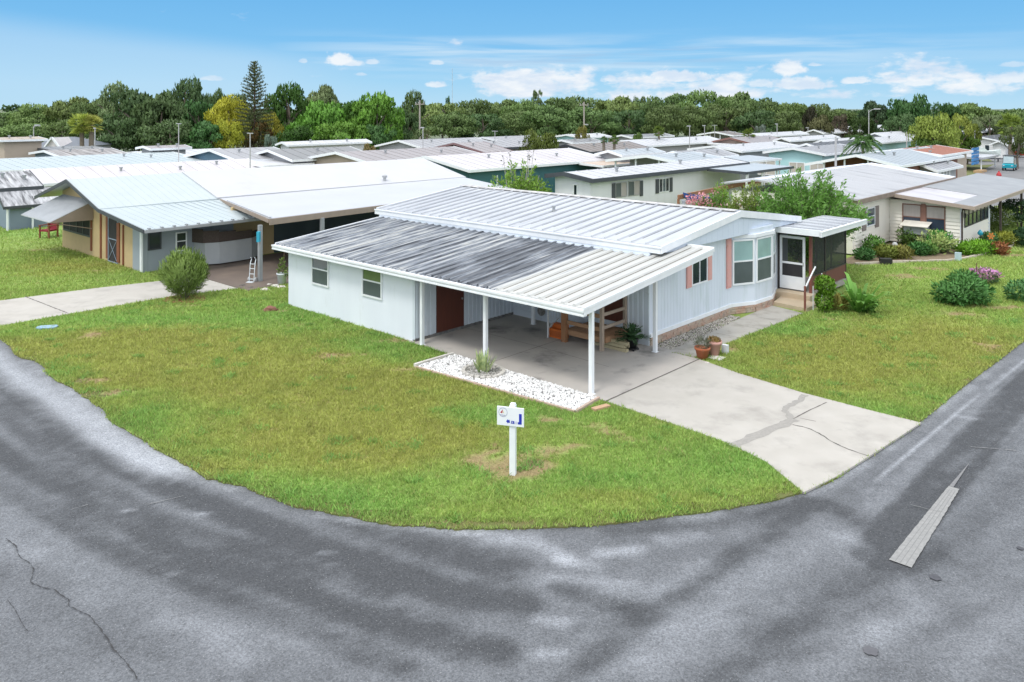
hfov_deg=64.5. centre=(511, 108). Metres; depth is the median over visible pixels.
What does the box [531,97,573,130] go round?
oak tree
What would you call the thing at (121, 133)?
oak tree
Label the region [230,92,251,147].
oak tree
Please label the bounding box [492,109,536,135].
oak tree
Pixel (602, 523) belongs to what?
lawn base
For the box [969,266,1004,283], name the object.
flowering plant
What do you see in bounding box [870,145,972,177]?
park home
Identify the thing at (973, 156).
slatted screen
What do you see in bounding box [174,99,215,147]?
oak tree
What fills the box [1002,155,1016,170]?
golf cart
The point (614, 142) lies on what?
palm
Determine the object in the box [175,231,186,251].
window
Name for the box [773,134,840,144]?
park home
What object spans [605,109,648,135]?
oak tree
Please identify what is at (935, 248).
garden plant
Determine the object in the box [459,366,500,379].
gravel
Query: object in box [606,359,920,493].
driveway
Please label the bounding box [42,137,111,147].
park home
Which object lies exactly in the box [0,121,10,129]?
oak tree
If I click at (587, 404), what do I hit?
bed edging
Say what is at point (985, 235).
garden plant
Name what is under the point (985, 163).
cross street
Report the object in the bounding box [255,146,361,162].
park home
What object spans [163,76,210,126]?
oak tree
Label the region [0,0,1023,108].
sky
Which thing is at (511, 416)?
sign
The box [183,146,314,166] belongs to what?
park home
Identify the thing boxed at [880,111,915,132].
oak tree
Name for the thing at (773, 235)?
bay window
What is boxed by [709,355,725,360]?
stepping stone
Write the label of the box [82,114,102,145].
fan palm
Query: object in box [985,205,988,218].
window
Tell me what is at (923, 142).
broadleaf tree
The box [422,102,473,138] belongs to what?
oak tree
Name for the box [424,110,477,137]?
oak tree
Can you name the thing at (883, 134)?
park home
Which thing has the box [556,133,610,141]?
park home
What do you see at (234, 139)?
golden tree
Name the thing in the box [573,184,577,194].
window
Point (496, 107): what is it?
oak tree
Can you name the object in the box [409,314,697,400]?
carport slab
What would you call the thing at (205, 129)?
oak tree
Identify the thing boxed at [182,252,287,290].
side carport slab
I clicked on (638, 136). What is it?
shrub
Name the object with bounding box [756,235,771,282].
bay window
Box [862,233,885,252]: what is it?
garden plant
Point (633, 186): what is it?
window
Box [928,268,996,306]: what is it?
bush
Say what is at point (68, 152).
park home
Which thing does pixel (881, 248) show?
garden plant
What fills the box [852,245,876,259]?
garden plant
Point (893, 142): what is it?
park home
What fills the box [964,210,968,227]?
window
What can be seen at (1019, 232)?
dark tree
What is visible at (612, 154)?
park home
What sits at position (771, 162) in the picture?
window
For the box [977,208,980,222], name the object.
window
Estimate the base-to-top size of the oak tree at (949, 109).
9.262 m
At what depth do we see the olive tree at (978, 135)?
119.60 m
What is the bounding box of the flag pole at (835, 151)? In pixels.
[835,136,836,166]
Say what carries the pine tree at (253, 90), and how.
on the ground at (446, 136)
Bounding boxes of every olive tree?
[905,111,962,147]
[945,113,974,147]
[968,121,984,145]
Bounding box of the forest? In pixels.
[0,102,1023,131]
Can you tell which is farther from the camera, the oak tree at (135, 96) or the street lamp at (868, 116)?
the street lamp at (868, 116)
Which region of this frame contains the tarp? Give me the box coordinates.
[683,192,709,201]
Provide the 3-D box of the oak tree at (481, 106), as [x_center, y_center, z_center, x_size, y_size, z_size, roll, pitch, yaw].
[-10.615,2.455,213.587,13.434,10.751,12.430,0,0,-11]
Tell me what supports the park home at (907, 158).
on the lawn base at (602, 523)
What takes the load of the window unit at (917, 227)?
in the cream house at (893, 198)
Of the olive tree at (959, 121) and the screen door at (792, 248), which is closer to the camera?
the screen door at (792, 248)
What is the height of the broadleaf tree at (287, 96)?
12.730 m
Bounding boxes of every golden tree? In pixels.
[203,94,250,130]
[212,119,244,148]
[242,120,273,147]
[257,113,283,146]
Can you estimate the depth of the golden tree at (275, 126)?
123.64 m
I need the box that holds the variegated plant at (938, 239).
[916,229,959,254]
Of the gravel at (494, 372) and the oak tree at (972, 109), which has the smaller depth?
the gravel at (494, 372)
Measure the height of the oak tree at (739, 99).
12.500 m
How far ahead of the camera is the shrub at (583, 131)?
117.74 m
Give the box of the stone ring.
[461,363,505,378]
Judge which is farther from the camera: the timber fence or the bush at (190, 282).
the timber fence
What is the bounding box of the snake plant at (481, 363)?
[473,347,496,372]
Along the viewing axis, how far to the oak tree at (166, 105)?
122.68 m
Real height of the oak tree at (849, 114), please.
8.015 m
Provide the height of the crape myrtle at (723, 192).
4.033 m
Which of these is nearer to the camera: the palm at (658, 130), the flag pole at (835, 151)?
the flag pole at (835, 151)
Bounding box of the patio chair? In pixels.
[38,223,58,238]
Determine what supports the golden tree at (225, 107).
on the ground at (446, 136)
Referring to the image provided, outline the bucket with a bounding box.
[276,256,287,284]
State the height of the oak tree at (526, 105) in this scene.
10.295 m
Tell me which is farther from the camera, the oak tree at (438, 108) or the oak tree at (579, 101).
the oak tree at (579, 101)
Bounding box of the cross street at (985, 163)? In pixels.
[969,161,993,164]
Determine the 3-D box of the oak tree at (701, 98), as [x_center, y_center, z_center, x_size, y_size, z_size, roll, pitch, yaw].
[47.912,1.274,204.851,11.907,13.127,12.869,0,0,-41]
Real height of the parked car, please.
1.435 m
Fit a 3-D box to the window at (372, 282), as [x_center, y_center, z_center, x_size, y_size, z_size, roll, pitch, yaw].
[-4.909,6.095,28.447,1.130,1.110,0.060,0,0,42]
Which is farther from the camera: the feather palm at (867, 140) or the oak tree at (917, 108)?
the oak tree at (917, 108)
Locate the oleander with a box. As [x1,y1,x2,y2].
[684,189,741,208]
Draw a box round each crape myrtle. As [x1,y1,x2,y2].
[488,148,552,191]
[708,178,733,206]
[723,180,767,212]
[747,166,873,270]
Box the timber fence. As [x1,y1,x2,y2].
[677,181,759,203]
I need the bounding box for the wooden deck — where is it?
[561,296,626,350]
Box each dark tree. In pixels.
[998,198,1023,225]
[1013,226,1023,245]
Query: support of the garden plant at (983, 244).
on the soil
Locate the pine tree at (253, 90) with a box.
[231,60,275,147]
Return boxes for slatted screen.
[971,147,986,172]
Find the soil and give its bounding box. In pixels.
[846,240,988,264]
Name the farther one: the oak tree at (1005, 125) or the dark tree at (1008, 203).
the oak tree at (1005, 125)
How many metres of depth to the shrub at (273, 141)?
99.69 m
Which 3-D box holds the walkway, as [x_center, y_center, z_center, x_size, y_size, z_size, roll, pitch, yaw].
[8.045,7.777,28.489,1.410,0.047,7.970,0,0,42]
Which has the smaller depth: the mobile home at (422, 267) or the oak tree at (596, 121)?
the mobile home at (422, 267)
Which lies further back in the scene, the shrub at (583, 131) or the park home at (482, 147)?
the shrub at (583, 131)
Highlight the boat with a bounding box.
[977,147,1002,161]
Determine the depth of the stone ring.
23.48 m
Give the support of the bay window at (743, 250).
in the mobile home at (422, 267)
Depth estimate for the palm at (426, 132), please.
107.85 m
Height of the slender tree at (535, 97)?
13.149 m
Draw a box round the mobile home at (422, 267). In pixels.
[271,184,866,394]
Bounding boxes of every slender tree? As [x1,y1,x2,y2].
[443,95,449,114]
[531,89,543,134]
[633,96,646,102]
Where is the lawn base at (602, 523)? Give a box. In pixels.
[0,159,1021,530]
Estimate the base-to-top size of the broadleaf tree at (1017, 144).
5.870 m
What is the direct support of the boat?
on the cross street at (985, 163)
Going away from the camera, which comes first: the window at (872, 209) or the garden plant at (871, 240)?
the garden plant at (871, 240)
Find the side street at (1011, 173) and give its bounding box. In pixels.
[975,155,1023,209]
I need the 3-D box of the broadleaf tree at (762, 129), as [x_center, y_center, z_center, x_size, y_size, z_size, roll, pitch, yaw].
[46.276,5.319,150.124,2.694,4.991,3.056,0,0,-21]
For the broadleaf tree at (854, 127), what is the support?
on the lawn base at (602, 523)
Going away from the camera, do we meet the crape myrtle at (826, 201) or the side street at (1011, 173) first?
the crape myrtle at (826, 201)
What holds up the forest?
on the ground at (446, 136)
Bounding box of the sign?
[497,402,523,475]
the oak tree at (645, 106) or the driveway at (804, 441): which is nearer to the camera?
the driveway at (804, 441)
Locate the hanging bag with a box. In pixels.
[256,231,260,241]
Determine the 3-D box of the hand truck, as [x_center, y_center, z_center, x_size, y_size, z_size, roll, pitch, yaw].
[-11.629,7.211,36.184,0.391,1.077,0.418,0,0,14]
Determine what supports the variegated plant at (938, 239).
on the soil
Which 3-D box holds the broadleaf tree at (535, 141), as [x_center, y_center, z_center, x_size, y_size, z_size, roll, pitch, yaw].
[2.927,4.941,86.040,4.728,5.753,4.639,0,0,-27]
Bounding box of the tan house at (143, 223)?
[21,158,513,281]
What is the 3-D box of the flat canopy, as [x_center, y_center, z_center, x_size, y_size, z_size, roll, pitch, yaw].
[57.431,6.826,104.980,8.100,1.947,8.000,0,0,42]
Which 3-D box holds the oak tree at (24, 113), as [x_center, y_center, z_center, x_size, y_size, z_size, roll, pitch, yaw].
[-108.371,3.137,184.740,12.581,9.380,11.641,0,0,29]
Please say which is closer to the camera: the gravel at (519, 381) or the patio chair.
the gravel at (519, 381)
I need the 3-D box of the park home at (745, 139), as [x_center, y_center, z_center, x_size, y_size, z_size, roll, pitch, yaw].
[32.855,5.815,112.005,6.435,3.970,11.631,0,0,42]
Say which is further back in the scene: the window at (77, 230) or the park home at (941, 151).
the park home at (941, 151)
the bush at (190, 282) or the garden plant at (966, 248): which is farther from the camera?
the garden plant at (966, 248)
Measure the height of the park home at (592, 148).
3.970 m
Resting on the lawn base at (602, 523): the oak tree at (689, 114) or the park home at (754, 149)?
the park home at (754, 149)
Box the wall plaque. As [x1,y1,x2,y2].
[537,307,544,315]
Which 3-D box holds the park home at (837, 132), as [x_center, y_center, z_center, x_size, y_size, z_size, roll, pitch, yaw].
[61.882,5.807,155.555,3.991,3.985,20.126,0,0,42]
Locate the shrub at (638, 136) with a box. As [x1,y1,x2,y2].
[632,132,642,139]
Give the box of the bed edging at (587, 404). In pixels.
[414,352,610,412]
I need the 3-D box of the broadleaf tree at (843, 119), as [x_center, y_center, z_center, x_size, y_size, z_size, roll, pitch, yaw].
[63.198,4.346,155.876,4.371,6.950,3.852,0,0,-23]
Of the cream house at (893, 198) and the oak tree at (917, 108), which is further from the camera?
the oak tree at (917, 108)
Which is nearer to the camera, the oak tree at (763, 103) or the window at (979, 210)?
the window at (979, 210)
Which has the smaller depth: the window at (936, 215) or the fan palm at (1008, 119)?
the window at (936, 215)
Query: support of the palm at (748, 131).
on the lawn base at (602, 523)
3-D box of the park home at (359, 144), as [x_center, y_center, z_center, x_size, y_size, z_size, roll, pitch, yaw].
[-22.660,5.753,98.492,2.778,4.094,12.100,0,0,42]
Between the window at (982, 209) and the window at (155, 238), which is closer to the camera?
the window at (155, 238)
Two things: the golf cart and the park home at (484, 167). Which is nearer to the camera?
the park home at (484, 167)
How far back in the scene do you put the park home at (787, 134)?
132.10 m
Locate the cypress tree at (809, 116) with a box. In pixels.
[800,106,815,135]
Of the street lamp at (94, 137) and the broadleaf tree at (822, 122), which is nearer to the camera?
the street lamp at (94, 137)
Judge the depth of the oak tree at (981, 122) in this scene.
149.80 m
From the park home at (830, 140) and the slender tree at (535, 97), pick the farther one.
the slender tree at (535, 97)
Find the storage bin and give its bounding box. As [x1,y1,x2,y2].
[549,322,568,338]
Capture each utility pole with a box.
[415,100,423,138]
[582,102,587,127]
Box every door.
[108,217,117,263]
[436,285,463,332]
[604,295,628,324]
[780,235,804,290]
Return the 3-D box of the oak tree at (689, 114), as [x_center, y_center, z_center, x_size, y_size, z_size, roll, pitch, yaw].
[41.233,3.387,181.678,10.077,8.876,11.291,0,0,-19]
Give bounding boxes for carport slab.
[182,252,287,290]
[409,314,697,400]
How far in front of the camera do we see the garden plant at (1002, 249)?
42.85 m
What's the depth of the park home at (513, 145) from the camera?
95.93 m
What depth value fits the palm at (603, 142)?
81.89 m
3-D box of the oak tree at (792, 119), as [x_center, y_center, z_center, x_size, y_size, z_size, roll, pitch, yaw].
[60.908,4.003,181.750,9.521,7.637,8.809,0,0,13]
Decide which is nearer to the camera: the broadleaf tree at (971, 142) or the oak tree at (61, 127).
the broadleaf tree at (971, 142)
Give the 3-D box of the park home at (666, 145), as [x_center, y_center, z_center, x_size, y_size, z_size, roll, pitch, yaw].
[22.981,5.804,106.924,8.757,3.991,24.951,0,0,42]
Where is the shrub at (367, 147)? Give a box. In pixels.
[363,143,375,150]
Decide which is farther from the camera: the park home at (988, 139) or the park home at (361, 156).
the park home at (988, 139)
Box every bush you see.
[156,245,210,299]
[813,273,837,312]
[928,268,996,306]
[1002,278,1023,301]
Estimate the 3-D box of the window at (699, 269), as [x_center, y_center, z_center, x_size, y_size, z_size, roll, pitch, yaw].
[6.660,5.762,28.802,0.060,0.944,1.106,0,0,42]
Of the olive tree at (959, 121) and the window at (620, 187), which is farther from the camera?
the olive tree at (959, 121)
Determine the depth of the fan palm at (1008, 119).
121.76 m
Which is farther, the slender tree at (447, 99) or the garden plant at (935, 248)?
the slender tree at (447, 99)
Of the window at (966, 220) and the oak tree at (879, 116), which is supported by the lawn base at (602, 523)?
the oak tree at (879, 116)
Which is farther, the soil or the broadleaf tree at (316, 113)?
the broadleaf tree at (316, 113)
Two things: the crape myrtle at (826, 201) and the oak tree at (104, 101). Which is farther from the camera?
the oak tree at (104, 101)
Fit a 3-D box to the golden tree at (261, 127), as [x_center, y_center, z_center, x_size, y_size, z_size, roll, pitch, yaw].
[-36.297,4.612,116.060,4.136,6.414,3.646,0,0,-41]
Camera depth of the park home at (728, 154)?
76.15 m
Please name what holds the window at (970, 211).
in the cream house at (893, 198)
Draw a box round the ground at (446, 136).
[0,109,1021,151]
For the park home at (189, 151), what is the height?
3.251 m
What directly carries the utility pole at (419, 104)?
on the ground at (446, 136)
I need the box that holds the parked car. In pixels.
[990,206,1021,225]
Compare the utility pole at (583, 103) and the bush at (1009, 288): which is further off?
the utility pole at (583, 103)
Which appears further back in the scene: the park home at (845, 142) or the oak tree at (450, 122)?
the oak tree at (450, 122)
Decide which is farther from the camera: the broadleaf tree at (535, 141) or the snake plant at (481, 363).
the broadleaf tree at (535, 141)
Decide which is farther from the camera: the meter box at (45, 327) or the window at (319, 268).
the window at (319, 268)
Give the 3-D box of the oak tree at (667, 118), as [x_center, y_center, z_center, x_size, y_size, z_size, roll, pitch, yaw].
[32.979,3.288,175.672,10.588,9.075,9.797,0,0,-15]
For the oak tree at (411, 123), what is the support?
on the ground at (446, 136)
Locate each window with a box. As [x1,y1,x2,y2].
[63,220,89,236]
[148,232,161,250]
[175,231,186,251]
[311,258,328,287]
[362,269,382,299]
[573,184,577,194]
[615,182,626,197]
[628,180,639,196]
[659,177,668,192]
[692,257,707,285]
[732,238,754,285]
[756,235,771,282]
[758,161,775,174]
[772,231,775,277]
[789,162,804,172]
[810,163,822,169]
[866,206,874,226]
[902,203,920,221]
[925,205,945,231]
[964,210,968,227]
[969,210,972,225]
[973,210,976,223]
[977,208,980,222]
[981,207,984,220]
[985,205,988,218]
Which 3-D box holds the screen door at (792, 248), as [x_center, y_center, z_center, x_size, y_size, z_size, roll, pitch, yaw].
[11.446,6.300,33.099,1.060,2.160,0.068,0,0,42]
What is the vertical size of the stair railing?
1.500 m
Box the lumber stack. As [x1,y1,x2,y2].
[594,337,629,352]
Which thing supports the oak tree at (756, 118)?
on the lawn base at (602, 523)
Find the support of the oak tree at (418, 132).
on the ground at (446, 136)
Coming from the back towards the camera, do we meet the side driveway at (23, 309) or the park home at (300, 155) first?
the park home at (300, 155)
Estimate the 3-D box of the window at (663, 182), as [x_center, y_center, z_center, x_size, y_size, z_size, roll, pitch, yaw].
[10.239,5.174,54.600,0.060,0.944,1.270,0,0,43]
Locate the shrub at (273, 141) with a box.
[264,134,280,147]
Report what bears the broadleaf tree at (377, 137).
on the ground at (446, 136)
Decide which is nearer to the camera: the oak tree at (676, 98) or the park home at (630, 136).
the park home at (630, 136)
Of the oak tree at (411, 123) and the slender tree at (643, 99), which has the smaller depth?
the oak tree at (411, 123)
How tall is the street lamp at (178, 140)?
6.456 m
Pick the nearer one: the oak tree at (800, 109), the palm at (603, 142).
the palm at (603, 142)
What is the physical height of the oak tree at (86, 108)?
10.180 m
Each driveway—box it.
[0,279,233,325]
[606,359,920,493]
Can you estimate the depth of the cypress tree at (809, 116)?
157.83 m
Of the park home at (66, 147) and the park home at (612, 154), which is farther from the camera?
the park home at (66, 147)
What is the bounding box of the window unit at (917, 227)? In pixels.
[900,220,931,234]
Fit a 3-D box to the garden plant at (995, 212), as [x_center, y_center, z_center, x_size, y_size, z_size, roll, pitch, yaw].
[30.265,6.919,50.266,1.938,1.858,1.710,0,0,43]
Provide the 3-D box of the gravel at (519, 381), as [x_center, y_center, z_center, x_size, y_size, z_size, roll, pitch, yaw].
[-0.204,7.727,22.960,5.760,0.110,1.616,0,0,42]
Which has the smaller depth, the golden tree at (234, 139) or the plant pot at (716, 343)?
the plant pot at (716, 343)
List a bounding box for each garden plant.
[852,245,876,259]
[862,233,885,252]
[872,242,898,258]
[886,244,917,259]
[895,226,921,244]
[906,240,932,255]
[919,240,939,254]
[952,240,980,254]
[962,237,997,254]
[979,231,999,241]
[988,241,1011,255]
[990,205,1017,232]
[995,230,1020,245]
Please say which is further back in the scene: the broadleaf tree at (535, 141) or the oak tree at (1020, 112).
the oak tree at (1020, 112)
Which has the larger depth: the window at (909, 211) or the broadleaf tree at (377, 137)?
the broadleaf tree at (377, 137)
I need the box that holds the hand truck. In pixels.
[246,257,257,282]
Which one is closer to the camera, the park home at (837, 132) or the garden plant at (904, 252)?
the garden plant at (904, 252)
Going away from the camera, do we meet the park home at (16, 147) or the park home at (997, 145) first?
the park home at (16, 147)
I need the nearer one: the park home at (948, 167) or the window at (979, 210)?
the window at (979, 210)
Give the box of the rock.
[262,305,277,310]
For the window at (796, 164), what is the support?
in the park home at (797, 157)
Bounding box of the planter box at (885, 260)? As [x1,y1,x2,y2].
[879,258,892,264]
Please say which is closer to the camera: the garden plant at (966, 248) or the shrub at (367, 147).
the garden plant at (966, 248)
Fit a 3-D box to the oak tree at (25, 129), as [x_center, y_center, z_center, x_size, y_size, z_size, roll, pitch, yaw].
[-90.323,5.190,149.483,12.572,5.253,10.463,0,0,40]
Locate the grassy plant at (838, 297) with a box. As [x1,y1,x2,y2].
[830,292,849,310]
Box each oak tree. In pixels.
[0,110,35,135]
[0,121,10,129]
[0,122,46,141]
[5,103,60,136]
[37,119,88,141]
[42,96,89,136]
[69,98,116,138]
[85,113,143,151]
[96,80,128,148]
[107,88,169,150]
[128,91,196,144]
[135,117,206,150]
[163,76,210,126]
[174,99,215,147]
[182,120,230,148]
[206,87,224,104]
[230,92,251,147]
[395,110,421,139]
[398,89,428,138]
[410,127,427,139]
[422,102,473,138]
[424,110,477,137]
[449,98,490,133]
[457,113,514,137]
[484,99,516,129]
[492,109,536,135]
[499,98,547,129]
[518,104,578,135]
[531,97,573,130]
[565,95,600,130]
[568,106,622,133]
[592,95,639,130]
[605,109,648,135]
[627,95,663,125]
[639,102,687,137]
[658,92,691,131]
[675,89,728,135]
[677,104,718,136]
[702,103,752,131]
[720,91,758,122]
[730,109,778,133]
[757,97,784,125]
[765,102,808,130]
[766,110,803,131]
[801,103,837,122]
[832,108,857,127]
[856,100,890,135]
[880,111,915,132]
[884,93,930,131]
[926,101,963,132]
[955,102,1003,126]
[962,113,1014,136]
[986,108,1023,128]
[988,120,1022,135]
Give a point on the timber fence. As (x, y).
(707, 191)
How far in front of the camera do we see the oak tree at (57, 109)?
171.66 m
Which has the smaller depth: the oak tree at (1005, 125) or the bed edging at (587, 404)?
the bed edging at (587, 404)
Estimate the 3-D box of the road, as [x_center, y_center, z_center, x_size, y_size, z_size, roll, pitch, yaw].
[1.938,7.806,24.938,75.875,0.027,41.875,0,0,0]
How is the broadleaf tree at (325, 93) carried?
on the ground at (446, 136)
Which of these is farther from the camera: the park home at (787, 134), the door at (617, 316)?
the park home at (787, 134)
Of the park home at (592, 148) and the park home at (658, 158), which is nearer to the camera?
the park home at (658, 158)
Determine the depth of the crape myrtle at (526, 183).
50.60 m
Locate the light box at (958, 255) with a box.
[955,252,961,260]
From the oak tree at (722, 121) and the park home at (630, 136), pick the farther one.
the oak tree at (722, 121)
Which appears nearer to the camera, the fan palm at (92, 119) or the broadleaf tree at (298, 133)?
the fan palm at (92, 119)
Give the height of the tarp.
0.541 m
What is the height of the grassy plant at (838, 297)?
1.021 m
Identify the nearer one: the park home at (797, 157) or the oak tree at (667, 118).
the park home at (797, 157)
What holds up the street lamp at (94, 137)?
on the ground at (446, 136)
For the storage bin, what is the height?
0.440 m
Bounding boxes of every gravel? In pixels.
[419,354,595,410]
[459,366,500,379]
[658,315,739,348]
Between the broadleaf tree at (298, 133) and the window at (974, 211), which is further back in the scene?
the broadleaf tree at (298, 133)
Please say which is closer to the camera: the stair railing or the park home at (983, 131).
the stair railing
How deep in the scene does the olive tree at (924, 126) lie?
106.72 m
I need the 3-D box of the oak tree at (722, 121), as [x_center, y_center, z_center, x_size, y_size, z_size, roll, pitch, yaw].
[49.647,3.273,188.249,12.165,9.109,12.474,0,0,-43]
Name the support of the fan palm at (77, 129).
on the ground at (446, 136)
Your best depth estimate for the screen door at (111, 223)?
40.69 m
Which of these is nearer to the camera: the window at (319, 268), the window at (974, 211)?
the window at (319, 268)
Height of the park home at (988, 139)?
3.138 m
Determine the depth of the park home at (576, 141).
101.22 m
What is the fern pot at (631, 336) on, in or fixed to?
on the carport slab at (520, 344)
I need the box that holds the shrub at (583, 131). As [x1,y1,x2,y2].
[573,124,589,138]
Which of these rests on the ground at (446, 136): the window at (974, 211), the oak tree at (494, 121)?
the oak tree at (494, 121)
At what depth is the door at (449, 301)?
28.04 m
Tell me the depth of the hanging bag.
36.00 m
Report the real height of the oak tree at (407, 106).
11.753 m
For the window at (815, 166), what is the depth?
78.95 m
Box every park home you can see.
[0,135,47,158]
[0,151,204,171]
[0,170,57,230]
[21,158,256,186]
[28,148,126,156]
[37,146,117,150]
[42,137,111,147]
[127,148,221,154]
[135,143,191,153]
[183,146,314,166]
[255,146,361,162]
[275,139,371,150]
[308,146,478,163]
[374,137,486,149]
[411,148,629,192]
[437,142,512,152]
[477,140,540,150]
[478,135,544,148]
[544,157,793,206]
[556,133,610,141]
[557,138,601,145]
[558,141,650,155]
[594,147,665,167]
[605,151,721,166]
[614,133,674,140]
[620,136,730,152]
[663,148,781,187]
[687,141,797,179]
[696,131,746,138]
[712,135,776,143]
[752,131,809,137]
[758,144,869,175]
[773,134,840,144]
[790,140,878,153]
[805,146,964,177]
[806,128,860,137]
[813,137,862,142]
[866,131,909,136]
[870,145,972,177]
[872,134,916,150]
[918,160,963,175]
[962,128,991,136]
[979,134,1013,149]
[985,139,1023,157]
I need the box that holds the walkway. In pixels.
[672,305,802,357]
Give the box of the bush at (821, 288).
[813,273,837,312]
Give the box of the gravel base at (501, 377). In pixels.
[421,362,583,411]
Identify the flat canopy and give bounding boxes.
[967,153,997,168]
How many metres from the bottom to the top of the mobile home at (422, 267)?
4.126 m
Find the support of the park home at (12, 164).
on the lawn base at (602, 523)
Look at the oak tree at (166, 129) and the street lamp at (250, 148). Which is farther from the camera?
the oak tree at (166, 129)
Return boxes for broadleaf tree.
[264,80,309,132]
[276,125,313,148]
[285,98,346,140]
[305,83,340,122]
[310,120,371,146]
[339,98,367,123]
[348,90,405,141]
[358,123,397,149]
[518,128,559,150]
[753,124,765,132]
[807,114,834,134]
[831,114,853,137]
[843,116,875,137]
[908,138,947,147]
[956,132,981,164]
[998,124,1023,168]
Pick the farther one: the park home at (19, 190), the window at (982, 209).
the park home at (19, 190)
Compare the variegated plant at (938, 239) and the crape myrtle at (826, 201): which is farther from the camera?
the variegated plant at (938, 239)
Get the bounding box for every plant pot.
[693,334,711,358]
[708,335,721,355]
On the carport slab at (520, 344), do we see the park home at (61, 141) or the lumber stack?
the lumber stack
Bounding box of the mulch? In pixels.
[164,295,204,302]
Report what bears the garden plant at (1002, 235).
on the soil
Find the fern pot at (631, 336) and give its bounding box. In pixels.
[614,322,651,351]
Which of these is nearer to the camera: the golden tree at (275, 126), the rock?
the rock
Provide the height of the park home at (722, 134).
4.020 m
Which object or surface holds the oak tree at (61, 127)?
on the ground at (446, 136)
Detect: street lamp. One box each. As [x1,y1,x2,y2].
[93,128,95,145]
[176,123,180,161]
[247,133,252,167]
[868,108,880,133]
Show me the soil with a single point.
(940, 255)
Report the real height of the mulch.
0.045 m
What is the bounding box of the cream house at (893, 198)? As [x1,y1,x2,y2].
[721,163,1023,253]
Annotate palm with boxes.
[67,112,96,145]
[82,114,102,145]
[421,129,430,138]
[599,136,607,150]
[609,134,619,149]
[653,125,663,139]
[741,127,754,136]
[840,134,885,163]
[995,113,1023,154]
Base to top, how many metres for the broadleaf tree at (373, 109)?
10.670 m
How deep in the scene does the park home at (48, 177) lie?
65.11 m
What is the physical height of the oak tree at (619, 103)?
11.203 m
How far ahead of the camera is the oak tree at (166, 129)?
111.24 m
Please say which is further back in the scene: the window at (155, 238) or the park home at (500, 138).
the park home at (500, 138)
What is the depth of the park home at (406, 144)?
100.29 m
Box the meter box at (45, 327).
[36,325,58,329]
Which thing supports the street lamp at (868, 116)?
on the lawn base at (602, 523)
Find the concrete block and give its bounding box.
[722,344,728,353]
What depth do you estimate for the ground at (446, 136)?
233.40 m
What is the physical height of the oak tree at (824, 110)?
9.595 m
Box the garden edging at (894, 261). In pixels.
[854,242,1013,264]
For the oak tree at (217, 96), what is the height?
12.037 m
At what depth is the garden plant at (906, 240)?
45.69 m
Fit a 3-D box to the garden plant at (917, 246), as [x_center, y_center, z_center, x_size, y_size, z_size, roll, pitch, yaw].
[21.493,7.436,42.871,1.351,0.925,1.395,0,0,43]
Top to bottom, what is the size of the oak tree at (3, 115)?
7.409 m
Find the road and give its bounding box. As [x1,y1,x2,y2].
[0,340,1023,681]
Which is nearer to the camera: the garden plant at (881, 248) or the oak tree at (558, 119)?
the garden plant at (881, 248)
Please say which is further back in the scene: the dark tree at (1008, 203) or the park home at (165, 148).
the park home at (165, 148)
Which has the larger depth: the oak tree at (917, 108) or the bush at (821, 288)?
the oak tree at (917, 108)
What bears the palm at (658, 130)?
on the lawn base at (602, 523)
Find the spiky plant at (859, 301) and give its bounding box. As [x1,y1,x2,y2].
[823,272,892,313]
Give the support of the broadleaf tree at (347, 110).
on the ground at (446, 136)
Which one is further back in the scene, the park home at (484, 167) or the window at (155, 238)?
the park home at (484, 167)
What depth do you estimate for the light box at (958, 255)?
41.23 m

